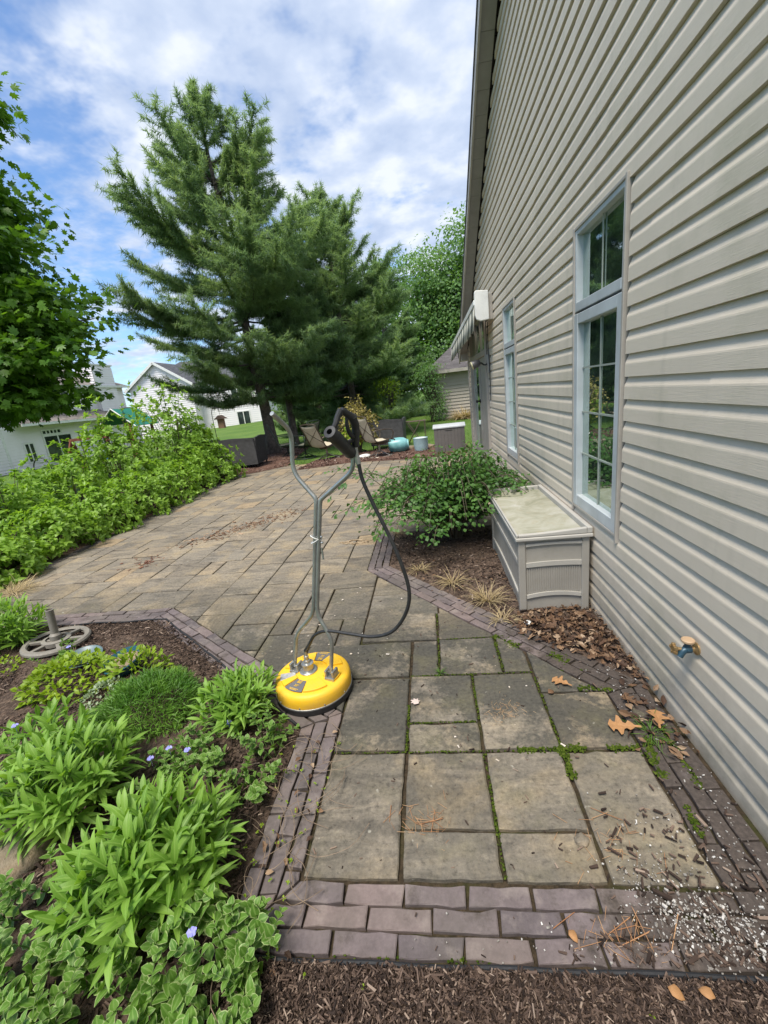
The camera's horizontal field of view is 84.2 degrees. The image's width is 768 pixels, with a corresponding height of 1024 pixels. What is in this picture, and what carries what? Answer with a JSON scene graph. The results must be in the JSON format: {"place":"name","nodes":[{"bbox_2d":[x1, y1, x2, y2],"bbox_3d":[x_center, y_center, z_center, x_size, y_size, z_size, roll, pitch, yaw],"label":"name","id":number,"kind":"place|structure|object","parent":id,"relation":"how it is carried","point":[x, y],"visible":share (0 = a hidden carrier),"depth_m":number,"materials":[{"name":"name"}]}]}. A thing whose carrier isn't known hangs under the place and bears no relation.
{"place":"outdoors","nodes":[
{"label":"outdoors","id":0,"kind":"place"},
{"bbox_2d":[0,0,475,406],"label":"sky","id":1,"kind":"structure","parent":0,"point":[375,95],"materials":[{"name":"blue"}]},
{"bbox_2d":[76,418,471,490],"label":"grass","id":2,"kind":"structure","parent":0,"point":[304,462],"depth_m":14.09,"materials":[{"name":"green plant"}]},
{"bbox_2d":[0,452,767,975],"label":"patio","id":3,"kind":"structure","parent":0,"point":[214,585],"depth_m":2.05,"materials":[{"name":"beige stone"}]},
{"bbox_2d":[0,573,56,600],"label":"dry grass tuft","id":4,"kind":"object","parent":3,"relation":"on","point":[21,586],"visible":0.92,"depth_m":4.19,"materials":[{"name":"plant"}]},
{"bbox_2d":[167,506,305,547],"bbox_3d":[-1.719,0.179,5.524,2.033,0.024,0.972,-17,18,-33],"label":"swept debris","id":5,"kind":"object","parent":3,"relation":"on","point":[229,531],"visible":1,"depth_m":5.51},
{"bbox_2d":[270,407,410,716],"bbox_3d":[-0.308,0.267,1.921,0.778,1.432,0.401,8,21,44],"label":"surface cleaner","id":6,"kind":"object","parent":3,"relation":"on","point":[313,684],"visible":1,"depth_m":2.04,"materials":[{"name":"yellow plastic"}]},
{"bbox_2d":[2,475,767,975],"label":"brick path border","id":7,"kind":"object","parent":3,"relation":"on","point":[348,923],"visible":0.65,"depth_m":1.26,"materials":[{"name":"brick"}]},
{"bbox_2d":[258,730,337,975],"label":"leaf litter","id":8,"kind":"object","parent":7,"relation":"on","point":[287,954],"visible":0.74,"depth_m":1.45,"materials":[{"name":"brown plant"}]},
{"bbox_2d":[412,634,767,987],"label":"white gravel","id":9,"kind":"structure","parent":7,"relation":"on","point":[700,901],"depth_m":1.15,"materials":[{"name":"white gravel"}]},
{"bbox_2d":[415,840,767,970],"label":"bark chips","id":10,"kind":"object","parent":7,"relation":"on","point":[764,965],"visible":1,"depth_m":1.09,"materials":[{"name":"grey gravel"}]},
{"bbox_2d":[622,708,683,754],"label":"weed tuft","id":11,"kind":"object","parent":7,"relation":"on","point":[649,726],"visible":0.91,"depth_m":1.73,"materials":[{"name":"green plant"}]},
{"bbox_2d":[313,583,701,880],"bbox_3d":[0.446,0.831,2.262,1.213,0.006,2.028,-5,15,7],"label":"paving debris","id":12,"kind":"object","parent":3,"relation":"on","point":[560,844],"visible":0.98,"depth_m":1.72,"materials":[{"name":"brown plant"}]},
{"bbox_2d":[312,614,705,964],"bbox_3d":[0.492,0.909,1.968,1.387,0.028,1.844,-5,15,7],"label":"moss","id":13,"kind":"object","parent":3,"relation":"on","point":[561,751],"visible":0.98,"depth_m":1.70,"materials":[{"name":"green plant"}]},
{"bbox_2d":[390,526,649,686],"bbox_3d":[0.692,0.516,3.301,1.374,0.026,2.560,-5,15,7],"label":"mulch bed","id":14,"kind":"object","parent":3,"relation":"on","point":[494,610],"visible":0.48,"depth_m":3.43,"materials":[{"name":"brown wood"}]},
{"bbox_2d":[324,440,533,546],"bbox_3d":[0.510,-0.186,4.168,2.083,0.939,1.806,-5,15,7],"label":"garden shrub","id":15,"kind":"object","parent":14,"relation":"on","point":[449,505],"visible":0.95,"depth_m":3.81,"materials":[{"name":"green plant"}]},
{"bbox_2d":[432,565,472,590],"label":"dry grass tuft","id":16,"kind":"object","parent":14,"relation":"on","point":[449,581],"visible":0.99,"depth_m":3.26,"materials":[{"name":"plant"}]},
{"bbox_2d":[461,576,508,612],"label":"dry grass tuft","id":17,"kind":"object","parent":14,"relation":"on","point":[491,597],"visible":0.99,"depth_m":2.94,"materials":[{"name":"plant"}]},
{"bbox_2d":[488,484,593,609],"bbox_3d":[1.115,0.211,3.214,0.457,0.560,1.202,-5,15,7],"label":"deck box","id":18,"kind":"object","parent":14,"relation":"on","point":[541,535],"visible":0.95,"depth_m":2.71,"materials":[{"name":"beige plastic"}]},
{"bbox_2d":[508,603,699,759],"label":"leaf litter","id":19,"kind":"object","parent":14,"relation":"on","point":[674,751],"visible":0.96,"depth_m":2.36,"materials":[{"name":"brown plant"}]},
{"bbox_2d":[383,791,678,963],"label":"pine needle litter","id":20,"kind":"object","parent":3,"relation":"on","point":[636,924],"visible":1,"depth_m":1.27,"materials":[{"name":"brown plant"}]},
{"bbox_2d":[574,832,588,847],"bbox_3d":[0.635,1.055,1.366,0.045,0.026,0.045,-5,15,7],"label":"pebble","id":21,"kind":"object","parent":3,"relation":"on","point":[581,839],"visible":1,"depth_m":1.36,"materials":[{"name":"stone"}]},
{"bbox_2d":[608,715,641,733],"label":"fallen leaf","id":22,"kind":"object","parent":3,"relation":"on","point":[619,725],"visible":1,"depth_m":1.76,"materials":[{"name":"orange plant"}]},
{"bbox_2d":[558,756,767,1023],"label":"bark chips","id":23,"kind":"object","parent":3,"relation":"on","point":[694,958],"visible":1,"depth_m":1.23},
{"bbox_2d":[0,389,767,843],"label":"lawn","id":24,"kind":"structure","parent":0,"point":[244,431],"depth_m":19.37,"materials":[{"name":"green plant"}]},
{"bbox_2d":[0,71,137,432],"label":"maple tree","id":25,"kind":"object","parent":24,"relation":"on","point":[41,324],"visible":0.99,"depth_m":8.89,"materials":[{"name":"green plant"}]},
{"bbox_2d":[0,363,148,475],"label":"neighbour house","id":26,"kind":"structure","parent":24,"relation":"on","point":[20,442],"depth_m":27.50,"materials":[{"name":"white plastic"}]},
{"bbox_2d":[22,442,39,463],"bbox_3d":[-21.397,-3.593,25.788,0.070,1.230,0.730,-5,15,7],"label":"window","id":27,"kind":"structure","parent":26,"relation":"in","point":[29,447],"depth_m":25.77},
{"bbox_2d":[42,432,75,462],"bbox_3d":[-21.191,-4.234,27.883,0.080,1.760,2.230,-5,15,7],"label":"patio door","id":28,"kind":"structure","parent":26,"relation":"in","point":[52,449],"depth_m":27.57,"materials":[{"name":"white glass"}]},
{"bbox_2d":[16,618,164,628],"bbox_3d":[-2.748,0.927,3.361,2.200,0.064,0.015,-5,15,7],"label":"edging strip","id":29,"kind":"object","parent":24,"relation":"on","point":[101,623],"visible":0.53,"depth_m":3.28,"materials":[{"name":"black plastic"}]},
{"bbox_2d":[66,408,160,467],"bbox_3d":[-12.597,-3.295,19.424,3.793,2.651,2.356,-5,15,7],"label":"swing set","id":30,"kind":"object","parent":24,"relation":"on","point":[116,420],"visible":0.26,"depth_m":19.26,"materials":[{"name":"green fabric"}]},
{"bbox_2d":[0,475,238,584],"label":"mulch bed","id":31,"kind":"object","parent":24,"relation":"on","point":[80,545],"visible":0.06,"depth_m":5.90,"materials":[{"name":"brown wood"}]},
{"bbox_2d":[0,527,51,589],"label":"hedge shrub","id":32,"kind":"object","parent":31,"relation":"on","point":[13,552],"visible":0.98,"depth_m":4.48,"materials":[{"name":"green plant"}]},
{"bbox_2d":[0,469,68,541],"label":"hedge shrub","id":33,"kind":"object","parent":31,"relation":"on","point":[26,497],"visible":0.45,"depth_m":5.62,"materials":[{"name":"green plant"}]},
{"bbox_2d":[0,491,108,568],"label":"hedge shrub","id":34,"kind":"object","parent":31,"relation":"on","point":[64,525],"visible":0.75,"depth_m":5.13,"materials":[{"name":"green plant"}]},
{"bbox_2d":[8,430,122,530],"bbox_3d":[-5.135,-0.495,6.811,1.548,1.515,1.744,-5,15,7],"label":"hedge shrub","id":35,"kind":"object","parent":31,"relation":"on","point":[46,484],"visible":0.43,"depth_m":6.61,"materials":[{"name":"green plant"}]},
{"bbox_2d":[52,477,145,542],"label":"hedge shrub","id":36,"kind":"object","parent":31,"relation":"on","point":[102,507],"visible":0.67,"depth_m":5.96,"materials":[{"name":"green plant"}]},
{"bbox_2d":[65,393,168,501],"bbox_3d":[-4.965,-1.095,7.786,1.726,2.082,1.625,-5,15,7],"label":"hedge shrub","id":37,"kind":"object","parent":31,"relation":"on","point":[116,446],"visible":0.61,"depth_m":7.70,"materials":[{"name":"green plant"}]},
{"bbox_2d":[100,461,181,521],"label":"hedge shrub","id":38,"kind":"object","parent":31,"relation":"on","point":[157,494],"visible":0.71,"depth_m":6.78,"materials":[{"name":"green plant"}]},
{"bbox_2d":[124,455,208,505],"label":"hedge shrub","id":39,"kind":"object","parent":31,"relation":"on","point":[167,470],"visible":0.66,"depth_m":7.63,"materials":[{"name":"green plant"}]},
{"bbox_2d":[124,359,221,485],"bbox_3d":[-4.602,-1.817,9.054,1.980,2.666,1.737,-5,15,7],"label":"hedge shrub","id":40,"kind":"object","parent":31,"relation":"on","point":[171,431],"visible":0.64,"depth_m":8.86,"materials":[{"name":"green plant"}]},
{"bbox_2d":[160,444,226,493],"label":"hedge shrub","id":41,"kind":"object","parent":31,"relation":"on","point":[209,475],"visible":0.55,"depth_m":8.53,"materials":[{"name":"green plant"}]},
{"bbox_2d":[167,407,224,477],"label":"hedge shrub","id":42,"kind":"object","parent":31,"relation":"on","point":[207,433],"visible":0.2,"depth_m":9.65,"materials":[{"name":"green plant"}]},
{"bbox_2d":[191,440,245,484],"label":"hedge shrub","id":43,"kind":"object","parent":31,"relation":"on","point":[230,471],"visible":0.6,"depth_m":9.38,"materials":[{"name":"green plant"}]},
{"bbox_2d":[124,355,283,438],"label":"gabled house","id":44,"kind":"structure","parent":24,"relation":"on","point":[245,414],"depth_m":41.03,"materials":[{"name":"white plastic"}]},
{"bbox_2d":[236,410,251,423],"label":"window","id":45,"kind":"structure","parent":44,"relation":"in","point":[243,417],"depth_m":41.67,"materials":[{"name":"white glass"}]},
{"bbox_2d":[165,618,299,727],"bbox_3d":[-1.022,0.930,2.613,1.768,0.064,0.015,9,22,44],"label":"edging strip","id":46,"kind":"object","parent":24,"relation":"on","point":[291,720],"visible":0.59,"depth_m":2.65,"materials":[{"name":"black plastic"}]},
{"bbox_2d":[226,447,308,475],"bbox_3d":[-4.173,-1.608,12.955,3.900,0.048,5.900,-5,15,7],"label":"mulch bed","id":47,"kind":"object","parent":24,"relation":"on","point":[287,456],"visible":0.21,"depth_m":11.44,"materials":[{"name":"brown wood"}]},
{"bbox_2d":[91,76,357,453],"bbox_3d":[-4.325,-6.777,12.456,6.779,10.406,6.821,-5,15,7],"label":"pine tree","id":48,"kind":"object","parent":47,"relation":"on","point":[242,247],"visible":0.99,"depth_m":11.23,"materials":[{"name":"green plant"}]},
{"bbox_2d":[209,434,267,466],"bbox_3d":[-3.845,-1.565,11.218,1.320,0.800,0.930,-6,15,3],"label":"wicker loveseat","id":49,"kind":"object","parent":47,"relation":"on","point":[253,450],"visible":0.48,"depth_m":10.80,"materials":[{"name":"black wicker"}]},
{"bbox_2d":[209,224,355,446],"bbox_3d":[-3.260,-5.730,14.262,4.402,7.195,4.408,2,18,29],"label":"pine tree","id":50,"kind":"object","parent":47,"relation":"on","point":[311,397],"visible":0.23,"depth_m":13.37,"materials":[{"name":"green plant"}]},
{"bbox_2d":[271,361,339,434],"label":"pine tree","id":51,"kind":"object","parent":24,"relation":"on","point":[282,415],"visible":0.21,"depth_m":21.05,"materials":[{"name":"green plant"}]},
{"bbox_2d":[293,420,319,459],"bbox_3d":[-2.158,-1.993,11.724,0.782,1.019,0.631,3,18,31],"label":"patio chair","id":52,"kind":"object","parent":24,"relation":"on","point":[305,445],"visible":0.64,"depth_m":11.62,"materials":[{"name":"beige fabric"}]},
{"bbox_2d":[312,303,388,416],"bbox_3d":[-1.774,-6.857,19.530,4.755,6.103,4.546,4,19,34],"label":"pine tree","id":53,"kind":"object","parent":24,"relation":"on","point":[342,401],"visible":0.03,"depth_m":18.99,"materials":[{"name":"green plant"}]},
{"bbox_2d":[275,180,435,428],"bbox_3d":[-1.492,-7.210,15.765,6.488,8.818,6.811,-5,15,7],"label":"pine tree","id":54,"kind":"object","parent":24,"relation":"on","point":[363,377],"visible":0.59,"depth_m":14.61,"materials":[{"name":"green plant"}]},
{"bbox_2d":[0,619,767,1023],"bbox_3d":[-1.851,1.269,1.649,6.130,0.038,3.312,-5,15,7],"label":"mulch bed","id":55,"kind":"object","parent":24,"relation":"on","point":[8,702],"visible":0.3,"depth_m":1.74,"materials":[{"name":"brown wood"}]},
{"bbox_2d":[0,786,54,885],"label":"garden rock","id":56,"kind":"object","parent":55,"relation":"on","point":[29,860],"visible":0.23,"depth_m":1.49,"materials":[{"name":"stone"}]},
{"bbox_2d":[0,592,56,653],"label":"border perennial","id":57,"kind":"object","parent":55,"relation":"on","point":[11,624],"visible":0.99,"depth_m":3.05,"materials":[{"name":"green plant"}]},
{"bbox_2d":[0,723,64,798],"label":"periwinkle","id":58,"kind":"object","parent":55,"relation":"on","point":[41,783],"visible":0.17,"depth_m":1.72,"materials":[{"name":"green plant"}]},
{"bbox_2d":[0,692,98,772],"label":"border perennial","id":59,"kind":"object","parent":55,"relation":"on","point":[47,720],"visible":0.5,"depth_m":1.94,"materials":[{"name":"green plant"}]},
{"bbox_2d":[27,637,76,664],"bbox_3d":[-2.107,0.924,2.777,0.218,0.136,0.279,-5,15,7],"label":"periwinkle","id":60,"kind":"object","parent":55,"relation":"on","point":[62,652],"visible":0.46,"depth_m":2.78,"materials":[{"name":"green plant"}]},
{"bbox_2d":[0,837,107,1023],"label":"periwinkle","id":61,"kind":"object","parent":55,"relation":"on","point":[43,950],"visible":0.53,"depth_m":1.19,"materials":[{"name":"green plant"}]},
{"bbox_2d":[19,608,91,657],"bbox_3d":[-2.332,0.803,2.994,0.410,0.252,0.410,-2,13,6],"label":"umbrella base","id":62,"kind":"object","parent":55,"relation":"on","point":[54,635],"visible":0.95,"depth_m":2.98,"materials":[{"name":"beige metal"}]},
{"bbox_2d":[9,647,111,709],"bbox_3d":[-1.874,0.956,2.529,0.587,0.216,0.506,-5,15,7],"label":"lime plant","id":63,"kind":"object","parent":55,"relation":"on","point":[38,673],"visible":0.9,"depth_m":2.44,"materials":[{"name":"green plant"}]},
{"bbox_2d":[0,711,149,864],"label":"border perennial","id":64,"kind":"object","parent":55,"relation":"on","point":[92,774],"visible":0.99,"depth_m":1.59,"materials":[{"name":"green plant"}]},
{"bbox_2d":[65,645,102,668],"bbox_3d":[-1.965,0.957,2.785,0.220,0.036,0.220,0,22,6],"label":"saucer","id":65,"kind":"object","parent":55,"relation":"on","point":[82,649],"visible":0.28,"depth_m":2.85,"materials":[{"name":"white stone"}]},
{"bbox_2d":[0,898,185,1023],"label":"periwinkle","id":66,"kind":"object","parent":55,"relation":"on","point":[74,968],"visible":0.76,"depth_m":1.08,"materials":[{"name":"green plant"}]},
{"bbox_2d":[78,675,129,709],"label":"silver groundcover","id":67,"kind":"object","parent":55,"relation":"on","point":[98,685],"visible":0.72,"depth_m":2.37,"materials":[{"name":"green plant"}]},
{"bbox_2d":[102,645,141,677],"bbox_3d":[-1.589,0.940,2.612,0.232,0.096,0.232,-11,25,8],"label":"glazed bowl","id":68,"kind":"object","parent":55,"relation":"on","point":[126,671],"visible":0.46,"depth_m":2.58,"materials":[{"name":"blue ceramic"}]},
{"bbox_2d":[22,768,248,998],"bbox_3d":[-0.727,1.054,1.340,0.607,0.339,0.586,0,17,24],"label":"border perennial","id":69,"kind":"object","parent":55,"relation":"on","point":[152,845],"visible":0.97,"depth_m":1.25,"materials":[{"name":"green plant"}]},
{"bbox_2d":[100,641,185,690],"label":"lime plant","id":70,"kind":"object","parent":55,"relation":"on","point":[124,658],"visible":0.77,"depth_m":2.44,"materials":[{"name":"green plant"}]},
{"bbox_2d":[88,664,204,747],"bbox_3d":[-1.224,0.955,2.198,0.640,0.261,0.588,-5,15,7],"label":"moss phlox","id":71,"kind":"object","parent":55,"relation":"on","point":[119,698],"visible":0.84,"depth_m":2.13,"materials":[{"name":"green plant"}]},
{"bbox_2d":[120,710,237,796],"bbox_3d":[-0.865,1.040,1.809,0.419,0.148,0.445,-5,15,7],"label":"periwinkle","id":72,"kind":"object","parent":55,"relation":"on","point":[206,758],"visible":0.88,"depth_m":1.79,"materials":[{"name":"green plant"}]},
{"bbox_2d":[115,882,280,1023],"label":"periwinkle","id":73,"kind":"object","parent":55,"relation":"on","point":[255,930],"visible":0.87,"depth_m":1.11,"materials":[{"name":"green plant"}]},
{"bbox_2d":[186,658,280,737],"bbox_3d":[-0.723,0.888,2.060,0.466,0.273,0.484,-5,15,7],"label":"border perennial","id":74,"kind":"object","parent":55,"relation":"on","point":[248,684],"visible":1,"depth_m":2.01,"materials":[{"name":"green plant"}]},
{"bbox_2d":[184,906,287,1023],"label":"periwinkle","id":75,"kind":"object","parent":55,"relation":"on","point":[246,1001],"visible":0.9,"depth_m":1.05,"materials":[{"name":"green plant"}]},
{"bbox_2d":[210,749,282,811],"bbox_3d":[-0.539,1.053,1.662,0.285,0.128,0.286,-5,15,7],"label":"periwinkle","id":76,"kind":"object","parent":55,"relation":"on","point":[256,792],"visible":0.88,"depth_m":1.68,"materials":[{"name":"green plant"}]},
{"bbox_2d":[230,693,300,759],"bbox_3d":[-0.530,0.962,1.874,0.250,0.186,0.246,8,21,42],"label":"periwinkle","id":77,"kind":"object","parent":55,"relation":"on","point":[271,725],"visible":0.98,"depth_m":1.86,"materials":[{"name":"green plant"}]},
{"bbox_2d":[223,741,655,1018],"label":"tiny seedlings","id":78,"kind":"object","parent":55,"relation":"on","point":[269,880],"visible":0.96,"depth_m":1.46,"materials":[{"name":"green plant"}]},
{"bbox_2d":[188,956,767,1023],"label":"bark chips","id":79,"kind":"object","parent":55,"relation":"on","point":[316,1002],"visible":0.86,"depth_m":1.03,"materials":[{"name":"brown wood"}]},
{"bbox_2d":[297,444,472,469],"bbox_3d":[0.069,-1.461,10.610,4.030,0.046,2.280,-5,15,7],"label":"mulch bed","id":80,"kind":"object","parent":24,"relation":"on","point":[396,454],"visible":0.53,"depth_m":10.02,"materials":[{"name":"brown wood"}]},
{"bbox_2d":[299,424,339,459],"bbox_3d":[-1.573,-1.807,10.742,0.631,1.019,0.782,5,27,38],"label":"patio chair","id":81,"kind":"object","parent":80,"relation":"on","point":[313,437],"visible":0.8,"depth_m":10.55,"materials":[{"name":"beige fabric"}]},
{"bbox_2d":[338,394,381,452],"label":"yellow shrub","id":82,"kind":"object","parent":80,"relation":"on","point":[361,412],"visible":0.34,"depth_m":11.10,"materials":[{"name":"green plant"}]},
{"bbox_2d":[357,416,394,457],"bbox_3d":[-0.214,-1.828,10.187,0.782,1.019,0.631,-16,18,-30],"label":"patio chair","id":83,"kind":"object","parent":80,"relation":"on","point":[366,432],"visible":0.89,"depth_m":10.07,"materials":[{"name":"beige fabric"}]},
{"bbox_2d":[388,437,408,451],"bbox_3d":[0.369,-1.686,10.683,0.505,0.380,0.380,-6,15,3],"label":"ceramic jar","id":84,"kind":"object","parent":80,"relation":"on","point":[398,444],"visible":0.94,"depth_m":10.54,"materials":[{"name":"teal ceramic"}]},
{"bbox_2d":[413,436,427,450],"bbox_3d":[0.914,-1.683,10.527,0.370,0.335,0.370,-5,15,7],"label":"glazed pot","id":85,"kind":"object","parent":80,"relation":"on","point":[420,443],"visible":0.91,"depth_m":10.39,"materials":[{"name":"blue ceramic"}]},
{"bbox_2d":[432,422,465,452],"bbox_3d":[1.536,-1.747,9.944,0.735,0.635,0.625,-4,16,10],"label":"storage box","id":86,"kind":"object","parent":80,"relation":"on","point":[446,434],"visible":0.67,"depth_m":9.66,"materials":[{"name":"grey plastic"}]},
{"bbox_2d":[369,376,403,410],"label":"sapling","id":87,"kind":"object","parent":24,"relation":"on","point":[389,392],"visible":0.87,"depth_m":15.36,"materials":[{"name":"green plant"}]},
{"bbox_2d":[368,417,406,449],"bbox_3d":[0.121,-2.248,12.066,1.020,0.800,0.800,-4,16,10],"label":"wicker armchair","id":88,"kind":"object","parent":24,"relation":"on","point":[397,427],"visible":0.54,"depth_m":11.67,"materials":[{"name":"wicker"}]},
{"bbox_2d":[352,255,434,370],"bbox_3d":[-0.492,-11.696,28.876,8.113,9.899,7.021,-5,15,7],"label":"broadleaf tree","id":89,"kind":"object","parent":24,"relation":"on","point":[392,320],"visible":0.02,"depth_m":28.39,"materials":[{"name":"green plant"}]},
{"bbox_2d":[361,257,429,402],"bbox_3d":[0.040,-9.377,23.286,5.059,8.527,5.089,-5,15,7],"label":"pine tree","id":90,"kind":"object","parent":24,"relation":"on","point":[401,324],"visible":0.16,"depth_m":22.94,"materials":[{"name":"green plant"}]},
{"bbox_2d":[380,229,463,362],"bbox_3d":[3.986,-14.381,32.638,11.288,11.833,9.534,-5,15,7],"label":"broadleaf tree","id":91,"kind":"object","parent":24,"relation":"on","point":[423,283],"visible":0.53,"depth_m":30.00,"materials":[{"name":"green plant"}]},
{"bbox_2d":[408,357,451,421],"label":"broadleaf tree","id":92,"kind":"object","parent":24,"relation":"on","point":[429,381],"visible":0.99,"depth_m":18.95,"materials":[{"name":"green plant"}]},
{"bbox_2d":[422,202,465,357],"bbox_3d":[7.231,-15.022,30.516,10.630,13.452,8.819,-5,15,7],"label":"broadleaf tree","id":93,"kind":"object","parent":24,"relation":"on","point":[458,271],"visible":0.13,"depth_m":29.29,"materials":[{"name":"green plant"}]},
{"bbox_2d":[425,347,470,419],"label":"garage","id":94,"kind":"structure","parent":24,"relation":"on","point":[456,382],"depth_m":19.54,"materials":[{"name":"beige plastic"}]},
{"bbox_2d":[212,953,767,983],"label":"edging strip","id":95,"kind":"object","parent":24,"relation":"on","point":[656,973],"visible":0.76,"depth_m":1.07,"materials":[{"name":"black plastic"}]},
{"bbox_2d":[458,0,767,842],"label":"house","id":96,"kind":"structure","parent":24,"relation":"on","point":[616,236],"depth_m":1.80,"materials":[{"name":"beige plastic"}]},
{"bbox_2d":[451,290,492,399],"bbox_3d":[1.436,-2.582,7.063,0.344,1.375,3.210,-5,15,5],"label":"retractable awning","id":97,"kind":"object","parent":96,"relation":"attached to","point":[481,308],"visible":1,"depth_m":5.62,"materials":[{"name":"white fabric"}]},
{"bbox_2d":[469,320,492,471],"bbox_3d":[1.658,-2.009,7.340,0.137,2.520,2.140,-5,15,7],"label":"door","id":98,"kind":"structure","parent":96,"relation":"in","point":[480,378],"depth_m":7.23,"materials":[{"name":"metal"}]},
{"bbox_2d":[502,296,519,464],"bbox_3d":[1.498,-1.405,4.663,0.232,1.670,0.659,-5,15,7],"label":"window","id":99,"kind":"structure","parent":96,"relation":"in","point":[509,330],"depth_m":4.75,"materials":[{"name":"white glass"}]},
{"bbox_2d":[572,171,634,543],"bbox_3d":[1.272,-0.744,2.341,0.232,1.685,0.699,-5,15,7],"label":"window","id":100,"kind":"structure","parent":96,"relation":"in","point":[601,259],"depth_m":2.32,"materials":[{"name":"white glass"}]},
{"bbox_2d":[669,636,700,657],"bbox_3d":[1.140,0.515,1.613,0.089,0.077,0.050,-5,15,7],"label":"garden tap","id":101,"kind":"object","parent":96,"relation":"attached to","point":[685,649],"visible":1,"depth_m":1.60,"materials":[{"name":"gold metal"}]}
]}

